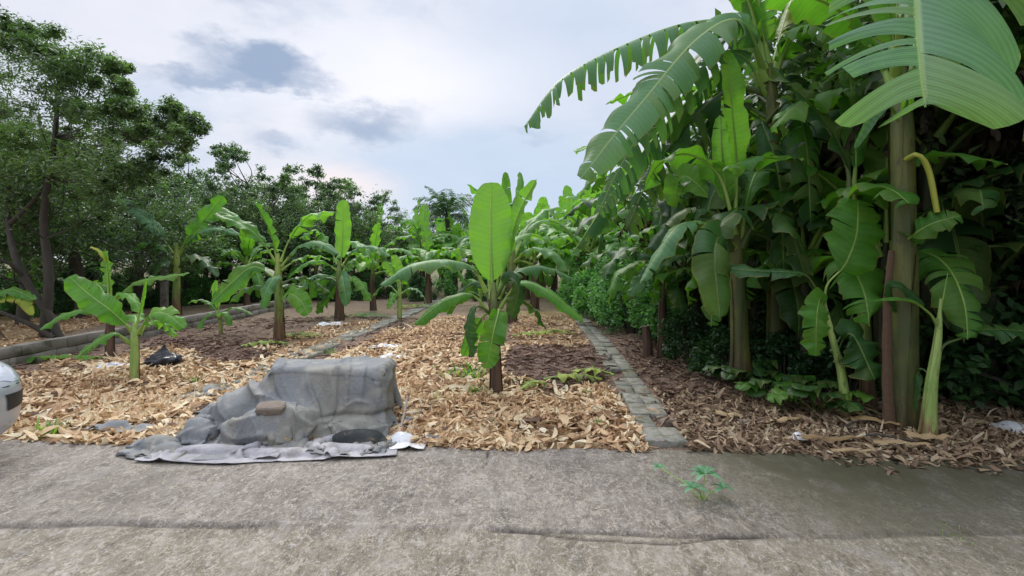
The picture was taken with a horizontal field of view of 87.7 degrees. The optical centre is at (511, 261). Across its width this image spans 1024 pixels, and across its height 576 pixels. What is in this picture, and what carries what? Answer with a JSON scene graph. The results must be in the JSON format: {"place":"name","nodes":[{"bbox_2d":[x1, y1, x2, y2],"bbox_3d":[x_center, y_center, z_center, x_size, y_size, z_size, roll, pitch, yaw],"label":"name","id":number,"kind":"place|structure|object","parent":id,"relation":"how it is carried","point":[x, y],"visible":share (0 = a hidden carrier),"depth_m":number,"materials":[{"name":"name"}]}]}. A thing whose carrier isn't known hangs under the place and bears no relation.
{"place":"outdoors","nodes":[
{"label":"outdoors","id":0,"kind":"place"},
{"bbox_2d":[0,0,847,261],"label":"sky","id":1,"kind":"structure","parent":0,"point":[404,97],"materials":[{"name":"white"}]},
{"bbox_2d":[0,262,1021,455],"bbox_3d":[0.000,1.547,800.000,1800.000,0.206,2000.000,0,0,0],"label":"ground","id":2,"kind":"structure","parent":0,"point":[546,306],"depth_m":10.69,"materials":[{"name":"soil"}]},
{"bbox_2d":[0,286,36,340],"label":"banana plant","id":3,"kind":"object","parent":2,"relation":"on","point":[24,299],"visible":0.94,"depth_m":9.72,"materials":[{"name":"green plant"}]},
{"bbox_2d":[0,310,55,337],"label":"fallen branch","id":4,"kind":"object","parent":2,"relation":"on","point":[43,332],"visible":0.91,"depth_m":10.38,"materials":[{"name":"brown wood"}]},
{"bbox_2d":[0,272,56,318],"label":"shrub","id":5,"kind":"object","parent":2,"relation":"on","point":[6,305],"visible":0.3,"depth_m":13.95,"materials":[{"name":"green plant"}]},
{"bbox_2d":[0,122,100,337],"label":"leaning tree","id":6,"kind":"object","parent":2,"relation":"on","point":[15,265],"visible":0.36,"depth_m":10.68,"materials":[{"name":"green plant"}]},
{"bbox_2d":[0,127,124,325],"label":"orchard tree","id":7,"kind":"object","parent":2,"relation":"on","point":[27,262],"visible":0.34,"depth_m":11.83,"materials":[{"name":"green plant"}]},
{"bbox_2d":[0,129,163,318],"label":"orchard tree","id":8,"kind":"object","parent":2,"relation":"on","point":[76,262],"visible":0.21,"depth_m":13.84,"materials":[{"name":"green plant"}]},
{"bbox_2d":[54,265,128,315],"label":"shrub","id":9,"kind":"object","parent":2,"relation":"on","point":[67,298],"visible":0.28,"depth_m":14.65,"materials":[{"name":"green plant"}]},
{"bbox_2d":[0,4,213,336],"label":"feathery tree","id":10,"kind":"object","parent":2,"relation":"on","point":[118,108],"visible":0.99,"depth_m":9.83,"materials":[{"name":"green plant"}]},
{"bbox_2d":[40,247,188,356],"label":"banana plant","id":11,"kind":"object","parent":2,"relation":"on","point":[126,293],"visible":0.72,"depth_m":8.25,"materials":[{"name":"green plant"}]},
{"bbox_2d":[64,274,186,383],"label":"banana plant","id":12,"kind":"object","parent":2,"relation":"on","point":[93,299],"visible":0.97,"depth_m":6.27,"materials":[{"name":"green plant"}]},
{"bbox_2d":[54,155,247,312],"bbox_3d":[-10.918,-0.779,15.904,5.399,4.819,4.351,0,0,28],"label":"orchard tree","id":13,"kind":"object","parent":2,"relation":"on","point":[174,212],"visible":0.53,"depth_m":15.43,"materials":[{"name":"green plant"}]},
{"bbox_2d":[125,257,183,308],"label":"shrub","id":14,"kind":"object","parent":2,"relation":"on","point":[151,300],"visible":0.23,"depth_m":17.08,"materials":[{"name":"green plant"}]},
{"bbox_2d":[0,298,311,366],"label":"wall","id":15,"kind":"structure","parent":2,"relation":"on","point":[22,353],"depth_m":8.77,"materials":[{"name":"concrete"}]},
{"bbox_2d":[143,345,182,366],"bbox_3d":[-4.901,1.320,7.498,0.476,0.321,0.424,0,0,-25],"label":"black bag","id":16,"kind":"object","parent":2,"relation":"on","point":[163,355],"visible":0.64,"depth_m":7.40,"materials":[{"name":"plastic"}]},
{"bbox_2d":[120,171,241,304],"bbox_3d":[-11.069,-0.757,18.488,3.706,4.747,4.364,0,0,12],"label":"orchard tree","id":17,"kind":"object","parent":2,"relation":"on","point":[185,284],"visible":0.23,"depth_m":18.18,"materials":[{"name":"green plant"}]},
{"bbox_2d":[101,146,268,296],"bbox_3d":[-13.399,-1.665,22.390,7.498,6.693,6.043,0,0,-35],"label":"orchard tree","id":18,"kind":"object","parent":2,"relation":"on","point":[187,159],"visible":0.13,"depth_m":22.10,"materials":[{"name":"green plant"}]},
{"bbox_2d":[116,195,265,315],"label":"banana plant","id":19,"kind":"object","parent":2,"relation":"on","point":[196,227],"visible":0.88,"depth_m":14.68,"materials":[{"name":"green plant"}]},
{"bbox_2d":[170,269,212,305],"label":"shrub","id":20,"kind":"object","parent":2,"relation":"on","point":[201,283],"visible":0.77,"depth_m":18.16,"materials":[{"name":"green plant"}]},
{"bbox_2d":[188,280,252,333],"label":"banana plant","id":21,"kind":"object","parent":2,"relation":"on","point":[219,315],"visible":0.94,"depth_m":10.97,"materials":[{"name":"green plant"}]},
{"bbox_2d":[203,261,254,304],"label":"shrub","id":22,"kind":"object","parent":2,"relation":"on","point":[223,271],"visible":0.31,"depth_m":18.96,"materials":[{"name":"green plant"}]},
{"bbox_2d":[179,168,279,281],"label":"orchard tree","id":23,"kind":"object","parent":2,"relation":"on","point":[212,186],"visible":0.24,"depth_m":19.56,"materials":[{"name":"green plant"}]},
{"bbox_2d":[204,229,281,305],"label":"banana plant","id":24,"kind":"object","parent":2,"relation":"on","point":[247,244],"visible":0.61,"depth_m":17.45,"materials":[{"name":"green plant"}]},
{"bbox_2d":[182,141,309,263],"bbox_3d":[-11.136,-1.770,23.017,5.370,6.878,6.323,0,0,9],"label":"orchard tree","id":25,"kind":"object","parent":2,"relation":"on","point":[225,154],"visible":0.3,"depth_m":22.16,"materials":[{"name":"green plant"}]},
{"bbox_2d":[115,355,412,460],"bbox_3d":[-1.979,1.197,4.696,2.300,0.608,1.491,0,0,0],"label":"tarp","id":26,"kind":"object","parent":2,"relation":"on","point":[321,398],"visible":0.86,"depth_m":4.57,"materials":[{"name":"grey plastic"}]},
{"bbox_2d":[255,401,285,415],"bbox_3d":[-1.968,1.199,4.361,0.240,0.080,0.129,0,17,-7],"label":"stone","id":27,"kind":"object","parent":26,"relation":"on","point":[268,408],"visible":0.98,"depth_m":4.31,"materials":[{"name":"beige stone"}]},
{"bbox_2d":[214,174,325,277],"bbox_3d":[-9.213,-0.918,20.362,4.676,5.086,3.971,0,0,42],"label":"orchard tree","id":28,"kind":"object","parent":2,"relation":"on","point":[282,214],"visible":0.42,"depth_m":19.90,"materials":[{"name":"green plant"}]},
{"bbox_2d":[211,203,338,341],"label":"banana plant","id":29,"kind":"object","parent":2,"relation":"on","point":[298,298],"visible":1,"depth_m":10.04,"materials":[{"name":"green plant"}]},
{"bbox_2d":[234,171,356,285],"bbox_3d":[-8.592,-0.926,21.870,4.633,5.131,5.749,0,0,-3],"label":"orchard tree","id":30,"kind":"object","parent":2,"relation":"on","point":[304,195],"visible":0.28,"depth_m":20.97,"materials":[{"name":"green plant"}]},
{"bbox_2d":[176,298,442,403],"bbox_3d":[-3.042,1.512,13.393,0.443,0.150,15.619,0,0,3],"label":"kerb strip","id":31,"kind":"object","parent":2,"relation":"on","point":[329,346],"visible":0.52,"depth_m":9.75,"materials":[{"name":"concrete"}]},
{"bbox_2d":[281,229,349,299],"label":"banana plant","id":32,"kind":"object","parent":2,"relation":"on","point":[315,270],"visible":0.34,"depth_m":20.54,"materials":[{"name":"green plant"}]},
{"bbox_2d":[0,310,657,453],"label":"husk litter","id":33,"kind":"object","parent":2,"relation":"on","point":[517,442],"visible":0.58,"depth_m":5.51,"materials":[{"name":"beige plant"}]},
{"bbox_2d":[84,420,168,431],"bbox_3d":[-3.369,1.442,4.700,0.722,0.067,0.214,0,0,0],"label":"plastic scrap","id":34,"kind":"object","parent":33,"relation":"on","point":[125,424],"visible":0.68,"depth_m":4.68,"materials":[{"name":"white plastic"}]},
{"bbox_2d":[285,199,389,320],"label":"banana plant","id":35,"kind":"object","parent":2,"relation":"on","point":[342,230],"visible":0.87,"depth_m":13.36,"materials":[{"name":"green plant"}]},
{"bbox_2d":[279,163,397,271],"bbox_3d":[-8.209,-1.369,24.356,6.798,6.068,5.479,0,0,24],"label":"orchard tree","id":36,"kind":"object","parent":2,"relation":"on","point":[343,181],"visible":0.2,"depth_m":23.48,"materials":[{"name":"green plant"}]},
{"bbox_2d":[298,177,382,273],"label":"orchard tree","id":37,"kind":"object","parent":2,"relation":"on","point":[349,196],"visible":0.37,"depth_m":21.57,"materials":[{"name":"green plant"}]},
{"bbox_2d":[350,268,381,300],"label":"shrub","id":38,"kind":"object","parent":2,"relation":"on","point":[365,275],"visible":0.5,"depth_m":20.50,"materials":[{"name":"green plant"}]},
{"bbox_2d":[320,190,420,278],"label":"orchard tree","id":39,"kind":"object","parent":2,"relation":"on","point":[386,238],"visible":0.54,"depth_m":21.84,"materials":[{"name":"green plant"}]},
{"bbox_2d":[333,223,416,310],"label":"banana plant","id":40,"kind":"object","parent":2,"relation":"on","point":[375,240],"visible":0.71,"depth_m":16.05,"materials":[{"name":"green plant"}]},
{"bbox_2d":[371,255,426,320],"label":"banana plant","id":41,"kind":"object","parent":2,"relation":"on","point":[395,264],"visible":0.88,"depth_m":13.38,"materials":[{"name":"green plant"}]},
{"bbox_2d":[389,431,425,448],"bbox_3d":[-0.866,1.445,4.371,0.344,0.080,0.345,0,0,0],"label":"white sack","id":42,"kind":"object","parent":2,"relation":"on","point":[404,440],"visible":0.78,"depth_m":4.30,"materials":[{"name":"plastic"}]},
{"bbox_2d":[386,205,459,280],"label":"banana plant","id":43,"kind":"object","parent":2,"relation":"on","point":[424,214],"visible":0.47,"depth_m":23.56,"materials":[{"name":"green plant"}]},
{"bbox_2d":[408,271,437,301],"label":"shrub","id":44,"kind":"object","parent":2,"relation":"on","point":[418,281],"visible":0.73,"depth_m":20.18,"materials":[{"name":"green plant"}]},
{"bbox_2d":[390,220,464,303],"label":"banana plant","id":45,"kind":"object","parent":2,"relation":"on","point":[425,234],"visible":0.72,"depth_m":18.47,"materials":[{"name":"green plant"}]},
{"bbox_2d":[412,186,473,292],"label":"palm tree","id":46,"kind":"object","parent":2,"relation":"on","point":[447,207],"visible":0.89,"depth_m":25.21,"materials":[{"name":"green plant"}]},
{"bbox_2d":[429,223,475,291],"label":"banana plant","id":47,"kind":"object","parent":2,"relation":"on","point":[457,230],"visible":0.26,"depth_m":23.62,"materials":[{"name":"green plant"}]},
{"bbox_2d":[432,259,480,297],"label":"shrub","id":48,"kind":"object","parent":2,"relation":"on","point":[449,289],"visible":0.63,"depth_m":21.20,"materials":[{"name":"green plant"}]},
{"bbox_2d":[380,179,582,393],"bbox_3d":[-0.300,0.305,6.060,2.097,2.454,1.285,0,0,0],"label":"banana plant","id":49,"kind":"object","parent":2,"relation":"on","point":[495,219],"visible":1,"depth_m":5.87,"materials":[{"name":"green plant"}]},
{"bbox_2d":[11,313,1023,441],"bbox_3d":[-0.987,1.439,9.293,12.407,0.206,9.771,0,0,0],"label":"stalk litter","id":50,"kind":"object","parent":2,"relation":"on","point":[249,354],"visible":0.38,"depth_m":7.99,"materials":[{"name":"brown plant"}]},
{"bbox_2d":[456,172,586,322],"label":"banana plant","id":51,"kind":"object","parent":2,"relation":"on","point":[531,225],"visible":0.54,"depth_m":13.15,"materials":[{"name":"green plant"}]},
{"bbox_2d":[487,201,588,309],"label":"banana plant","id":52,"kind":"object","parent":2,"relation":"on","point":[534,259],"visible":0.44,"depth_m":16.35,"materials":[{"name":"green plant"}]},
{"bbox_2d":[531,192,605,283],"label":"banana plant","id":53,"kind":"object","parent":2,"relation":"on","point":[551,231],"visible":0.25,"depth_m":19.70,"materials":[{"name":"green plant"}]},
{"bbox_2d":[544,216,595,293],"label":"banana plant","id":54,"kind":"object","parent":2,"relation":"on","point":[552,281],"visible":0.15,"depth_m":20.90,"materials":[{"name":"green plant"}]},
{"bbox_2d":[558,251,614,315],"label":"shrub","id":55,"kind":"object","parent":2,"relation":"on","point":[583,278],"visible":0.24,"depth_m":14.55,"materials":[{"name":"green plant"}]},
{"bbox_2d":[548,186,629,277],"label":"banana plant","id":56,"kind":"object","parent":2,"relation":"on","point":[573,252],"visible":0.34,"depth_m":17.77,"materials":[{"name":"green plant"}]},
{"bbox_2d":[570,258,630,326],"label":"shrub","id":57,"kind":"object","parent":2,"relation":"on","point":[581,309],"visible":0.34,"depth_m":12.28,"materials":[{"name":"green plant"}]},
{"bbox_2d":[562,196,648,263],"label":"banana plant","id":58,"kind":"object","parent":2,"relation":"on","point":[587,221],"visible":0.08,"depth_m":14.17,"materials":[{"name":"green plant"}]},
{"bbox_2d":[557,292,688,447],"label":"path","id":59,"kind":"structure","parent":2,"relation":"on","point":[635,401],"depth_m":5.78,"materials":[{"name":"concrete"}]},
{"bbox_2d":[593,235,652,319],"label":"shrub","id":60,"kind":"object","parent":2,"relation":"on","point":[634,257],"visible":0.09,"depth_m":11.99,"materials":[{"name":"green plant"}]},
{"bbox_2d":[562,146,693,275],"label":"banana plant","id":61,"kind":"object","parent":2,"relation":"on","point":[584,207],"visible":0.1,"depth_m":11.22,"materials":[{"name":"green plant"}]},
{"bbox_2d":[587,255,673,333],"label":"shrub","id":62,"kind":"object","parent":2,"relation":"on","point":[598,302],"visible":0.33,"depth_m":10.89,"materials":[{"name":"green plant"}]},
{"bbox_2d":[627,213,695,358],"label":"banana plant","id":63,"kind":"object","parent":2,"relation":"on","point":[675,294],"visible":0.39,"depth_m":8.07,"materials":[{"name":"green plant"}]},
{"bbox_2d":[633,270,708,342],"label":"shrub","id":64,"kind":"object","parent":2,"relation":"on","point":[650,317],"visible":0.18,"depth_m":9.48,"materials":[{"name":"green plant"}]},
{"bbox_2d":[577,170,766,353],"bbox_3d":[2.593,0.053,8.583,2.757,3.045,3.211,0,0,-33],"label":"banana plant","id":65,"kind":"object","parent":2,"relation":"on","point":[630,271],"visible":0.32,"depth_m":8.32,"materials":[{"name":"green plant"}]},
{"bbox_2d":[579,160,802,339],"bbox_3d":[3.174,-0.250,8.548,4.293,3.643,3.509,0,0,16],"label":"banana plant","id":66,"kind":"object","parent":2,"relation":"on","point":[665,210],"visible":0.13,"depth_m":8.80,"materials":[{"name":"green plant"}]},
{"bbox_2d":[656,304,727,368],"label":"shrub","id":67,"kind":"object","parent":2,"relation":"on","point":[672,351],"visible":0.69,"depth_m":7.61,"materials":[{"name":"green plant"}]},
{"bbox_2d":[640,49,811,372],"bbox_3d":[2.266,-0.573,5.739,1.671,3.592,1.555,0,0,16],"label":"banana plant","id":68,"kind":"object","parent":2,"relation":"on","point":[716,292],"visible":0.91,"depth_m":5.87,"materials":[{"name":"green plant"}]},
{"bbox_2d":[686,324,766,382],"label":"shrub","id":69,"kind":"object","parent":2,"relation":"on","point":[722,338],"visible":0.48,"depth_m":6.67,"materials":[{"name":"green plant"}]},
{"bbox_2d":[608,156,849,360],"bbox_3d":[3.208,0.053,7.312,2.757,3.045,3.211,0,0,-31],"label":"banana plant","id":70,"kind":"object","parent":2,"relation":"on","point":[837,313],"visible":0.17,"depth_m":6.54,"materials":[{"name":"green plant"}]},
{"bbox_2d":[524,0,936,375],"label":"banana plant","id":71,"kind":"object","parent":2,"relation":"on","point":[639,115],"visible":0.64,"depth_m":6.13,"materials":[{"name":"green plant"}]},
{"bbox_2d":[702,357,783,381],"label":"broadleaf plant","id":72,"kind":"object","parent":2,"relation":"on","point":[772,372],"visible":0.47,"depth_m":6.13,"materials":[{"name":"green plant"}]},
{"bbox_2d":[643,123,843,265],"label":"banana plant","id":73,"kind":"object","parent":2,"relation":"on","point":[656,220],"visible":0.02,"depth_m":8.30,"materials":[{"name":"green plant"}]},
{"bbox_2d":[654,203,866,358],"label":"banana plant","id":74,"kind":"object","parent":2,"relation":"on","point":[791,300],"visible":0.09,"depth_m":6.21,"materials":[{"name":"green plant"}]},
{"bbox_2d":[724,362,810,399],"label":"broadleaf plant","id":75,"kind":"object","parent":2,"relation":"on","point":[749,389],"visible":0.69,"depth_m":5.54,"materials":[{"name":"green plant"}]},
{"bbox_2d":[720,227,840,373],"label":"banana plant","id":76,"kind":"object","parent":2,"relation":"on","point":[765,284],"visible":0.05,"depth_m":6.54,"materials":[{"name":"green plant"}]},
{"bbox_2d":[750,330,834,388],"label":"shrub","id":77,"kind":"object","parent":2,"relation":"on","point":[798,364],"visible":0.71,"depth_m":6.18,"materials":[{"name":"green plant"}]},
{"bbox_2d":[748,375,837,402],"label":"broadleaf plant","id":78,"kind":"object","parent":2,"relation":"on","point":[824,383],"visible":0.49,"depth_m":5.41,"materials":[{"name":"green plant"}]},
{"bbox_2d":[749,278,855,377],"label":"shrub","id":79,"kind":"object","parent":2,"relation":"on","point":[762,326],"visible":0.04,"depth_m":7.54,"materials":[{"name":"green plant"}]},
{"bbox_2d":[729,198,885,420],"bbox_3d":[2.735,0.462,5.006,1.495,2.126,0.492,0,0,6],"label":"banana sucker","id":80,"kind":"object","parent":2,"relation":"on","point":[854,251],"visible":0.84,"depth_m":4.91,"materials":[{"name":"green plant"}]},
{"bbox_2d":[598,351,1023,475],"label":"leaf litter","id":81,"kind":"object","parent":2,"relation":"on","point":[1007,450],"visible":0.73,"depth_m":4.59,"materials":[{"name":"brown plant"}]},
{"bbox_2d":[606,60,1023,364],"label":"banana plant","id":82,"kind":"object","parent":2,"relation":"on","point":[713,200],"visible":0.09,"depth_m":6.45,"materials":[{"name":"green plant"}]},
{"bbox_2d":[766,376,875,413],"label":"broadleaf plant","id":83,"kind":"object","parent":2,"relation":"on","point":[843,405],"visible":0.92,"depth_m":4.95,"materials":[{"name":"green plant"}]},
{"bbox_2d":[764,48,888,409],"bbox_3d":[3.517,-0.418,5.570,1.665,3.845,0.618,0,0,-13],"label":"banana plant","id":84,"kind":"object","parent":2,"relation":"on","point":[836,132],"visible":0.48,"depth_m":5.50,"materials":[{"name":"green plant"}]},
{"bbox_2d":[662,118,1007,374],"bbox_3d":[3.338,-0.093,6.383,3.033,3.349,3.532,0,0,23],"label":"banana plant","id":85,"kind":"object","parent":2,"relation":"on","point":[868,285],"visible":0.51,"depth_m":5.35,"materials":[{"name":"green plant"}]},
{"bbox_2d":[805,331,881,400],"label":"shrub","id":86,"kind":"object","parent":2,"relation":"on","point":[825,360],"visible":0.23,"depth_m":5.88,"materials":[{"name":"green plant"}]},
{"bbox_2d":[684,94,1023,331],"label":"banana plant","id":87,"kind":"object","parent":2,"relation":"on","point":[822,131],"visible":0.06,"depth_m":6.00,"materials":[{"name":"green plant"}]},
{"bbox_2d":[707,0,1023,218],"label":"orchard tree","id":88,"kind":"object","parent":2,"relation":"on","point":[813,85],"visible":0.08,"depth_m":6.26,"materials":[{"name":"green plant"}]},
{"bbox_2d":[710,123,1023,394],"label":"banana plant","id":89,"kind":"object","parent":2,"relation":"on","point":[959,302],"visible":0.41,"depth_m":5.33,"materials":[{"name":"green plant"}]},
{"bbox_2d":[763,233,973,401],"bbox_3d":[4.447,0.613,6.740,2.181,2.255,2.412,0,0,38],"label":"shrub","id":90,"kind":"object","parent":2,"relation":"on","point":[929,331],"visible":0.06,"depth_m":5.75,"materials":[{"name":"green plant"}]},
{"bbox_2d":[741,14,1023,367],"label":"banana plant","id":91,"kind":"object","parent":2,"relation":"on","point":[822,65],"visible":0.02,"depth_m":6.64,"materials":[{"name":"green plant"}]},
{"bbox_2d":[746,0,1023,394],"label":"banana plant","id":92,"kind":"object","parent":2,"relation":"on","point":[825,101],"visible":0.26,"depth_m":5.64,"materials":[{"name":"green plant"}]},
{"bbox_2d":[766,0,1023,431],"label":"banana plant","id":93,"kind":"object","parent":2,"relation":"on","point":[977,35],"visible":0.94,"depth_m":2.74,"materials":[{"name":"green plant"}]},
{"bbox_2d":[772,7,1021,197],"bbox_3d":[8.472,-3.567,5.149,8.320,10.656,9.797,0,0,-33],"label":"orchard tree","id":94,"kind":"object","parent":2,"relation":"on","point":[944,139],"visible":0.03,"depth_m":5.88,"materials":[{"name":"green plant"}]},
{"bbox_2d":[840,166,1023,343],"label":"banana plant","id":95,"kind":"object","parent":2,"relation":"on","point":[950,241],"visible":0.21,"depth_m":5.17,"materials":[{"name":"green plant"}]},
{"bbox_2d":[849,187,1023,401],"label":"banana plant","id":96,"kind":"object","parent":2,"relation":"on","point":[971,203],"visible":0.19,"depth_m":5.22,"materials":[{"name":"green plant"}]},
{"bbox_2d":[866,273,1023,434],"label":"banana sucker","id":97,"kind":"object","parent":2,"relation":"on","point":[928,421],"visible":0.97,"depth_m":4.52,"materials":[{"name":"green plant"}]},
{"bbox_2d":[867,37,1023,277],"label":"orchard tree","id":98,"kind":"object","parent":2,"relation":"on","point":[1011,197],"visible":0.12,"depth_m":5.85,"materials":[{"name":"green plant"}]},
{"bbox_2d":[868,45,1023,191],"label":"banana plant","id":99,"kind":"object","parent":2,"relation":"on","point":[1010,133],"visible":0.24,"depth_m":5.66,"materials":[{"name":"green plant"}]},
{"bbox_2d":[919,277,1023,410],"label":"shrub","id":100,"kind":"object","parent":2,"relation":"on","point":[959,370],"visible":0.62,"depth_m":5.19,"materials":[{"name":"green plant"}]},
{"bbox_2d":[920,223,1023,413],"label":"shrub","id":101,"kind":"object","parent":2,"relation":"on","point":[1012,394],"visible":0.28,"depth_m":5.38,"materials":[{"name":"green plant"}]},
{"bbox_2d":[971,154,1023,244],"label":"banana plant","id":102,"kind":"object","parent":2,"relation":"on","point":[1011,236],"visible":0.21,"depth_m":5.54,"materials":[{"name":"green plant"}]},
{"bbox_2d":[0,439,1023,575],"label":"road","id":103,"kind":"structure","parent":0,"point":[73,509],"depth_m":3.14,"materials":[{"name":"concrete"}]},
{"bbox_2d":[0,361,22,434],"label":"parked car","id":104,"kind":"object","parent":103,"relation":"on","point":[11,394],"visible":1,"depth_m":3.97,"materials":[{"name":"grey paint"}]},
{"bbox_2d":[134,434,396,463],"bbox_3d":[-1.857,1.445,4.218,1.936,0.087,0.580,0,0,-3],"label":"ground sheet","id":105,"kind":"object","parent":103,"relation":"on","point":[326,445],"visible":0.66,"depth_m":4.08,"materials":[{"name":"grey plastic"}]},
{"bbox_2d":[332,429,389,444],"bbox_3d":[-1.264,1.429,4.340,0.569,0.117,0.175,0,0,0],"label":"dark cloth","id":106,"kind":"object","parent":105,"relation":"on","point":[358,435],"visible":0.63,"depth_m":4.30,"materials":[{"name":"black fabric"}]},
{"bbox_2d":[651,463,734,499],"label":"seedling","id":107,"kind":"object","parent":103,"relation":"on","point":[702,470],"visible":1,"depth_m":3.39,"materials":[{"name":"green plant"}]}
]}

